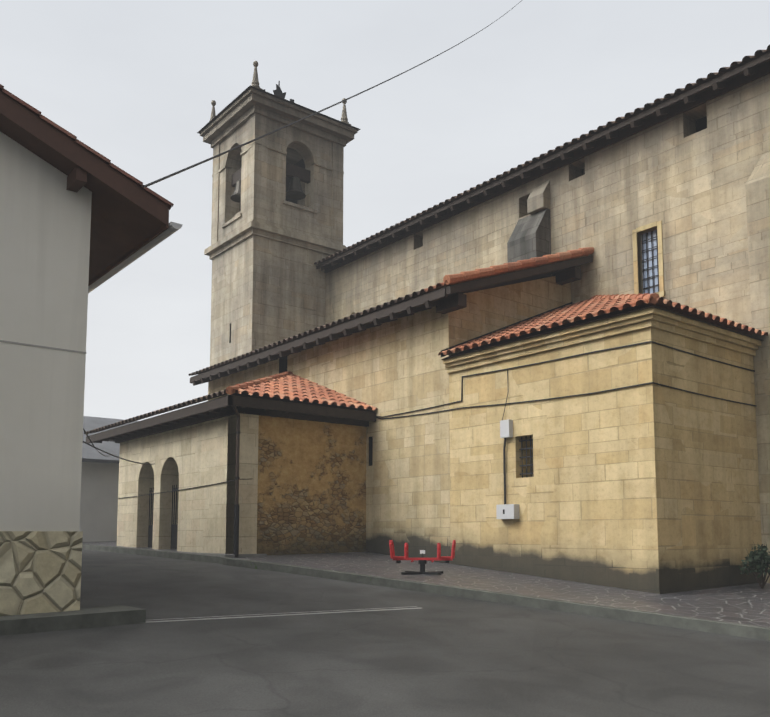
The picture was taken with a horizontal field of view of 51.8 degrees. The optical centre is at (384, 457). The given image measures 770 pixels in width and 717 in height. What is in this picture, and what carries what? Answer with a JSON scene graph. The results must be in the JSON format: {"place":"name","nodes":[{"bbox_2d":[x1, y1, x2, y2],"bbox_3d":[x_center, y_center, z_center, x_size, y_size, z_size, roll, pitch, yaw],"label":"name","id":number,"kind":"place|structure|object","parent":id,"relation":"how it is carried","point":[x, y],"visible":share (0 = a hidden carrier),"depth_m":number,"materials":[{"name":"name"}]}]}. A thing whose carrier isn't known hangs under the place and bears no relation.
{"place":"outdoors","nodes":[
{"label":"outdoors","id":0,"kind":"place"},
{"bbox_2d":[197,61,359,365],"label":"church tower","id":1,"kind":"structure","parent":0,"point":[269,247],"depth_m":25.91,"materials":[{"name":"beige stone"}]},
{"bbox_2d":[230,162,309,202],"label":"church bells","id":2,"kind":"object","parent":1,"relation":"in","point":[296,174],"visible":0.69,"depth_m":26.38,"materials":[{"name":"grey metal"}]},
{"bbox_2d":[264,81,293,101],"bbox_3d":[-3.754,-12.546,27.624,1.370,1.250,0.200,4,-7,-38],"label":"weathervane","id":3,"kind":"object","parent":1,"relation":"on","point":[278,92],"visible":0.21,"depth_m":27.69,"materials":[{"name":"grey metal"}]},
{"bbox_2d":[0,549,769,716],"bbox_3d":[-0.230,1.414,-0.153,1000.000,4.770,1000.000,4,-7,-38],"label":"road","id":4,"kind":"structure","parent":0,"point":[437,655],"depth_m":7.50,"materials":[{"name":"grey asphalt"}]},
{"bbox_2d":[0,605,145,635],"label":"curb","id":5,"kind":"object","parent":4,"relation":"on","point":[92,617],"visible":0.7,"depth_m":8.49,"materials":[{"name":"concrete"}]},
{"bbox_2d":[0,84,173,615],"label":"house","id":6,"kind":"structure","parent":4,"relation":"on","point":[78,217],"depth_m":8.93,"materials":[{"name":"paint"}]},
{"bbox_2d":[88,222,182,292],"bbox_3d":[-6.526,-2.321,14.580,0.150,0.075,12.800,4,-7,-38],"label":"rain gutter","id":7,"kind":"object","parent":6,"relation":"attached to","point":[174,227],"visible":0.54,"depth_m":10.49,"materials":[{"name":"grey metal"}]},
{"bbox_2d":[79,416,137,541],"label":"building","id":8,"kind":"structure","parent":4,"relation":"on","point":[99,496],"depth_m":24.05,"materials":[{"name":"grey paint"}]},
{"bbox_2d":[146,606,420,622],"bbox_3d":[-1.162,1.937,9.806,3.671,0.020,0.180,3,-6,-27],"label":"road marking line","id":9,"kind":"object","parent":4,"relation":"on","point":[265,615],"visible":0.85,"depth_m":9.70,"materials":[{"name":"white paint"}]},
{"bbox_2d":[189,247,594,563],"bbox_3d":[-0.474,0.246,20.638,4.854,9.536,11.445,4,-7,-38],"label":"church side aisle","id":10,"kind":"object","parent":4,"relation":"on","point":[385,359],"depth_m":16.90,"materials":[{"name":"beige stone"}]},
{"bbox_2d":[83,0,521,464],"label":"overhead wires","id":11,"kind":"object","parent":10,"relation":"attached to","point":[178,172],"visible":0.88,"depth_m":12.19,"materials":[{"name":"black"}]},
{"bbox_2d":[82,541,769,640],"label":"pavement flagstones","id":12,"kind":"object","parent":4,"relation":"on","point":[741,610],"visible":0.56,"depth_m":12.05,"materials":[{"name":"stone"}]},
{"bbox_2d":[84,371,377,556],"bbox_3d":[-4.186,0.251,19.534,3.738,5.113,8.440,4,-7,-38],"label":"church porch","id":13,"kind":"object","parent":12,"relation":"on","point":[302,468],"visible":0.98,"depth_m":16.89,"materials":[{"name":"beige stone"}]},
{"bbox_2d":[148,484,178,549],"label":"church porch gates","id":14,"kind":"object","parent":13,"relation":"attached to","point":[174,530],"visible":0.25,"depth_m":18.73,"materials":[{"name":"black metal"}]},
{"bbox_2d":[232,406,239,556],"bbox_3d":[-2.942,0.517,15.431,0.392,3.228,0.099,20,-20,-74],"label":"downspout","id":15,"kind":"object","parent":13,"relation":"attached to","point":[236,531],"visible":0.88,"depth_m":15.52,"materials":[{"name":"black metal"}]},
{"bbox_2d":[389,540,455,574],"bbox_3d":[0.642,1.704,13.545,1.134,0.580,0.543,-1,-6,9],"label":"seesaw","id":16,"kind":"object","parent":12,"relation":"on","point":[422,561],"visible":1,"depth_m":13.49,"materials":[{"name":"red paint"}]},
{"bbox_2d":[738,541,769,588],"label":"shrub","id":17,"kind":"object","parent":12,"relation":"on","point":[759,558],"visible":0.98,"depth_m":12.93,"materials":[{"name":"green plant"}]},
{"bbox_2d":[314,45,769,582],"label":"church nave","id":18,"kind":"structure","parent":4,"relation":"on","point":[685,172],"depth_m":17.06,"materials":[{"name":"stone"}]},
{"bbox_2d":[641,229,658,292],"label":"church nave window bars","id":19,"kind":"object","parent":18,"relation":"in","point":[647,260],"visible":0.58,"depth_m":16.96,"materials":[{"name":"black metal"}]},
{"bbox_2d":[438,293,767,593],"bbox_3d":[4.221,0.259,14.832,4.301,8.387,4.834,4,-7,-38],"label":"church annex","id":20,"kind":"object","parent":4,"relation":"on","point":[651,488],"visible":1,"depth_m":13.21,"materials":[{"name":"stone"}]},
{"bbox_2d":[118,341,756,518],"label":"electrical cables","id":21,"kind":"object","parent":20,"relation":"attached to","point":[507,511],"visible":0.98,"depth_m":14.24,"materials":[{"name":"black rubber"}]},
{"bbox_2d":[519,436,532,477],"bbox_3d":[2.566,-0.009,14.159,0.030,0.750,0.410,4,-7,-38],"label":"window grille","id":22,"kind":"object","parent":20,"relation":"in","point":[526,457],"visible":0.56,"depth_m":14.19,"materials":[{"name":"black metal"}]},
{"bbox_2d":[0,0,769,420],"label":"sky","id":23,"kind":"structure","parent":0,"point":[136,82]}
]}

